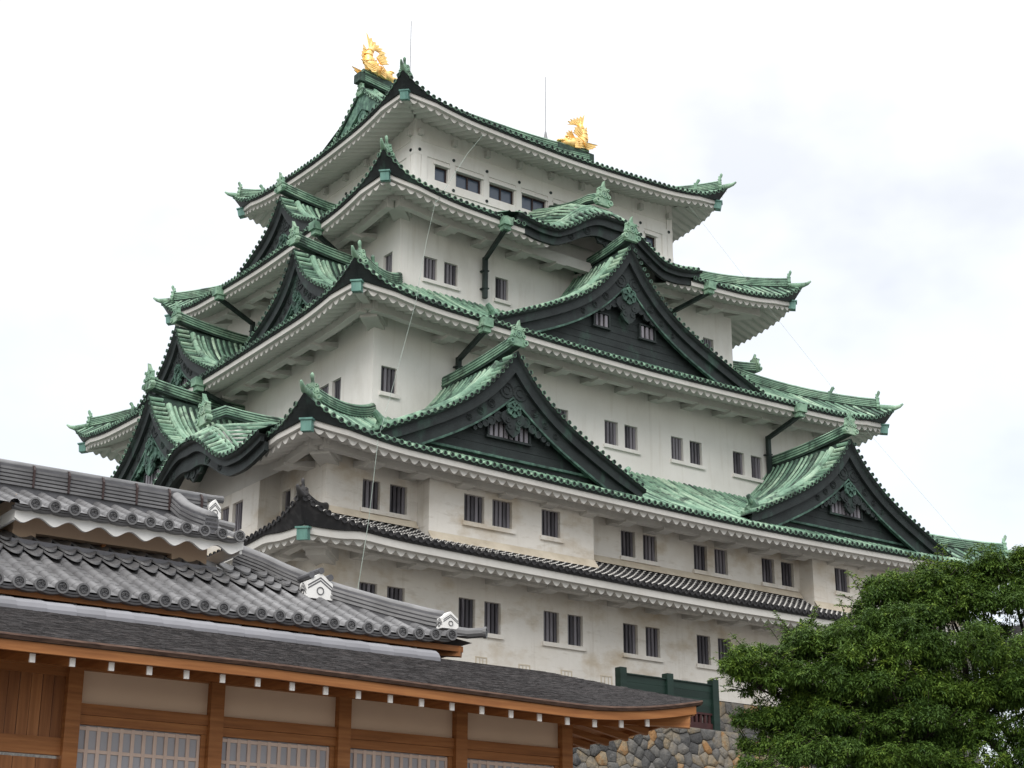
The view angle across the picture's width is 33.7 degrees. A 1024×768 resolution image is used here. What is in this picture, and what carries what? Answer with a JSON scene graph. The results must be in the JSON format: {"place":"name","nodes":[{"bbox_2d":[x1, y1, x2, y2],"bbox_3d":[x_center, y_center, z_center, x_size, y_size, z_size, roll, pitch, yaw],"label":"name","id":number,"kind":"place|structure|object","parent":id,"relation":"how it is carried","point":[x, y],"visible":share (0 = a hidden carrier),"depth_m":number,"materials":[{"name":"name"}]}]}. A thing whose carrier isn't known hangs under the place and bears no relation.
{"place":"outdoors","nodes":[
{"label":"outdoors","id":0,"kind":"place"},
{"bbox_2d":[0,458,702,767],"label":"palace hall","id":1,"kind":"structure","parent":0,"point":[139,628],"depth_m":23.85,"materials":[{"name":"grey tile"}]},
{"bbox_2d":[0,0,1023,767],"label":"sky","id":2,"kind":"structure","parent":0,"point":[873,150],"materials":[{"name":"white"}]},
{"label":"ground","id":3,"kind":"structure","parent":0,"visible":0},
{"bbox_2d":[0,701,982,766],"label":"stone base","id":4,"kind":"object","parent":3,"relation":"on","point":[725,721],"visible":0.03,"depth_m":72.89,"materials":[{"name":"grey stone"}]},
{"bbox_2d":[66,21,1023,724],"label":"castle keep","id":5,"kind":"structure","parent":4,"relation":"on","point":[476,371],"depth_m":77.21,"materials":[{"name":"paint"}]},
{"bbox_2d":[223,508,228,520],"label":"barred window","id":6,"kind":"structure","parent":5,"relation":"in","point":[226,511],"depth_m":68.48,"materials":[{"name":"grey metal"}]},
{"bbox_2d":[235,501,242,531],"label":"barred window","id":7,"kind":"structure","parent":5,"relation":"in","point":[239,507],"depth_m":67.52,"materials":[{"name":"grey metal"}]},
{"bbox_2d":[285,490,290,511],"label":"barred window","id":8,"kind":"structure","parent":5,"relation":"in","point":[288,494],"depth_m":66.42,"materials":[{"name":"grey metal"}]},
{"bbox_2d":[322,385,328,393],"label":"barred window","id":9,"kind":"structure","parent":5,"relation":"in","point":[325,389],"depth_m":75.20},
{"bbox_2d":[335,379,340,399],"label":"barred window","id":10,"kind":"structure","parent":5,"relation":"in","point":[338,383],"depth_m":74.30,"materials":[{"name":"grey metal"}]},
{"bbox_2d":[359,582,374,593],"bbox_3d":[-5.528,8.156,63.779,0.720,1.280,0.110,14,-24,-34],"label":"barred window","id":11,"kind":"structure","parent":5,"relation":"in","point":[365,587],"depth_m":63.94,"materials":[{"name":"grey metal"}]},
{"bbox_2d":[362,480,377,509],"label":"barred window","id":12,"kind":"structure","parent":5,"relation":"in","point":[367,486],"depth_m":65.17,"materials":[{"name":"grey metal"}]},
{"bbox_2d":[352,33,396,81],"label":"gilded fish","id":13,"kind":"object","parent":5,"relation":"on","point":[370,63],"visible":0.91,"depth_m":91.68},
{"bbox_2d":[381,366,394,393],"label":"barred window","id":14,"kind":"structure","parent":5,"relation":"in","point":[387,374],"depth_m":72.38,"materials":[{"name":"grey metal"}]},
{"bbox_2d":[386,254,391,271],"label":"barred window","id":15,"kind":"structure","parent":5,"relation":"in","point":[389,258],"depth_m":79.24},
{"bbox_2d":[387,587,401,600],"bbox_3d":[-4.568,8.420,64.521,0.820,1.300,0.230,14,-24,-34],"label":"barred window","id":16,"kind":"structure","parent":5,"relation":"in","point":[396,594],"depth_m":64.61,"materials":[{"name":"grey metal"}]},
{"bbox_2d":[389,485,404,514],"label":"barred window","id":17,"kind":"structure","parent":5,"relation":"in","point":[397,495],"depth_m":65.86,"materials":[{"name":"grey metal"}]},
{"bbox_2d":[424,257,434,279],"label":"barred window","id":18,"kind":"structure","parent":5,"relation":"in","point":[429,265],"depth_m":79.40,"materials":[{"name":"grey metal"}]},
{"bbox_2d":[435,166,445,182],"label":"glazed window","id":19,"kind":"structure","parent":5,"relation":"in","point":[440,174],"depth_m":84.33,"materials":[{"name":"grey glass"}]},
{"bbox_2d":[444,263,454,285],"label":"barred window","id":20,"kind":"structure","parent":5,"relation":"in","point":[449,270],"depth_m":80.04,"materials":[{"name":"grey metal"}]},
{"bbox_2d":[458,598,472,627],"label":"barred window","id":21,"kind":"structure","parent":5,"relation":"in","point":[465,606],"depth_m":66.36,"materials":[{"name":"grey metal"}]},
{"bbox_2d":[456,173,479,193],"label":"glazed window","id":22,"kind":"structure","parent":5,"relation":"in","point":[464,182],"depth_m":85.26,"materials":[{"name":"grey glass"}]},
{"bbox_2d":[464,494,481,522],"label":"barred window","id":23,"kind":"structure","parent":5,"relation":"in","point":[472,505],"depth_m":66.88,"materials":[{"name":"grey metal"}]},
{"bbox_2d":[484,602,497,633],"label":"barred window","id":24,"kind":"structure","parent":5,"relation":"in","point":[490,609],"depth_m":67.04,"materials":[{"name":"grey metal"}]},
{"bbox_2d":[495,278,505,299],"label":"barred window","id":25,"kind":"structure","parent":5,"relation":"in","point":[500,285],"depth_m":81.70,"materials":[{"name":"grey metal"}]},
{"bbox_2d":[492,500,508,528],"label":"barred window","id":26,"kind":"structure","parent":5,"relation":"in","point":[500,510],"depth_m":67.63,"materials":[{"name":"grey metal"}]},
{"bbox_2d":[489,184,512,204],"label":"glazed window","id":27,"kind":"structure","parent":5,"relation":"in","point":[495,192],"depth_m":86.42,"materials":[{"name":"grey glass"}]},
{"bbox_2d":[522,195,543,210],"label":"glazed window","id":28,"kind":"structure","parent":5,"relation":"in","point":[528,203],"depth_m":87.52,"materials":[{"name":"grey glass"}]},
{"bbox_2d":[542,510,557,537],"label":"barred window","id":29,"kind":"structure","parent":5,"relation":"in","point":[549,519],"depth_m":69.05,"materials":[{"name":"grey metal"}]},
{"bbox_2d":[544,611,556,642],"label":"barred window","id":30,"kind":"structure","parent":5,"relation":"in","point":[550,631],"depth_m":68.70,"materials":[{"name":"grey metal"}]},
{"bbox_2d":[568,615,579,645],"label":"barred window","id":31,"kind":"structure","parent":5,"relation":"in","point":[573,621],"depth_m":69.39,"materials":[{"name":"grey metal"}]},
{"bbox_2d":[557,116,597,150],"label":"gilded fish","id":32,"kind":"object","parent":5,"relation":"on","point":[580,141],"visible":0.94,"depth_m":99.51},
{"bbox_2d":[604,421,615,444],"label":"barred window","id":33,"kind":"structure","parent":5,"relation":"in","point":[610,428],"depth_m":79.32,"materials":[{"name":"grey metal"}]},
{"bbox_2d":[621,531,632,556],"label":"barred window","id":34,"kind":"structure","parent":5,"relation":"in","point":[626,537],"depth_m":72.42,"materials":[{"name":"grey metal"}]},
{"bbox_2d":[623,624,634,653],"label":"barred window","id":35,"kind":"structure","parent":5,"relation":"in","point":[628,630],"depth_m":71.05,"materials":[{"name":"grey metal"}]},
{"bbox_2d":[624,425,634,449],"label":"barred window","id":36,"kind":"structure","parent":5,"relation":"in","point":[629,431],"depth_m":80.00,"materials":[{"name":"grey metal"}]},
{"bbox_2d":[643,535,654,560],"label":"barred window","id":37,"kind":"structure","parent":5,"relation":"in","point":[648,541],"depth_m":73.11,"materials":[{"name":"grey metal"}]},
{"bbox_2d":[645,235,653,247],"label":"glazed window","id":38,"kind":"structure","parent":5,"relation":"in","point":[649,239],"depth_m":92.15,"materials":[{"name":"grey glass"}]},
{"bbox_2d":[645,627,657,656],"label":"barred window","id":39,"kind":"structure","parent":5,"relation":"in","point":[651,634],"depth_m":71.77,"materials":[{"name":"grey metal"}]},
{"bbox_2d":[671,437,680,460],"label":"barred window","id":40,"kind":"structure","parent":5,"relation":"in","point":[675,442],"depth_m":81.62,"materials":[{"name":"grey metal"}]},
{"bbox_2d":[690,442,699,464],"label":"barred window","id":41,"kind":"structure","parent":5,"relation":"in","point":[694,447],"depth_m":82.32,"materials":[{"name":"grey metal"}]},
{"bbox_2d":[693,545,704,570],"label":"barred window","id":42,"kind":"structure","parent":5,"relation":"in","point":[699,560],"depth_m":74.77,"materials":[{"name":"grey metal"}]},
{"bbox_2d":[697,636,708,664],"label":"barred window","id":43,"kind":"structure","parent":5,"relation":"in","point":[702,642],"depth_m":73.40,"materials":[{"name":"grey metal"}]},
{"bbox_2d":[703,339,710,348],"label":"barred window","id":44,"kind":"structure","parent":5,"relation":"in","point":[706,341],"depth_m":89.44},
{"bbox_2d":[714,549,725,574],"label":"barred window","id":45,"kind":"structure","parent":5,"relation":"in","point":[719,556],"depth_m":75.47,"materials":[{"name":"grey metal"}]},
{"bbox_2d":[718,639,728,664],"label":"barred window","id":46,"kind":"structure","parent":5,"relation":"in","point":[721,648],"depth_m":74.13,"materials":[{"name":"grey metal"}]},
{"bbox_2d":[733,452,742,474],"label":"barred window","id":47,"kind":"structure","parent":5,"relation":"in","point":[737,458],"depth_m":83.92,"materials":[{"name":"grey metal"}]},
{"bbox_2d":[751,457,760,478],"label":"barred window","id":48,"kind":"structure","parent":5,"relation":"in","point":[755,462],"depth_m":84.62,"materials":[{"name":"grey metal"}]},
{"bbox_2d":[761,558,771,582],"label":"barred window","id":49,"kind":"structure","parent":5,"relation":"in","point":[766,564],"depth_m":77.11,"materials":[{"name":"grey metal"}]},
{"bbox_2d":[781,562,791,586],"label":"barred window","id":50,"kind":"structure","parent":5,"relation":"in","point":[785,568],"depth_m":77.81,"materials":[{"name":"grey metal"}]},
{"bbox_2d":[834,568,846,591],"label":"barred window","id":51,"kind":"structure","parent":5,"relation":"in","point":[840,577],"depth_m":78.65,"materials":[{"name":"grey metal"}]},
{"bbox_2d":[573,727,820,767],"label":"rubble wall","id":52,"kind":"structure","parent":3,"relation":"on","point":[691,747],"depth_m":65.72,"materials":[{"name":"stone"}]},
{"bbox_2d":[615,666,719,730],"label":"panel fence","id":53,"kind":"object","parent":52,"relation":"on","point":[707,693],"visible":0.37,"depth_m":68.49,"materials":[{"name":"green metal"}]},
{"bbox_2d":[706,543,1023,767],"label":"tree","id":54,"kind":"object","parent":3,"relation":"on","point":[903,715],"visible":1,"depth_m":26.85,"materials":[{"name":"green plant"}]}
]}

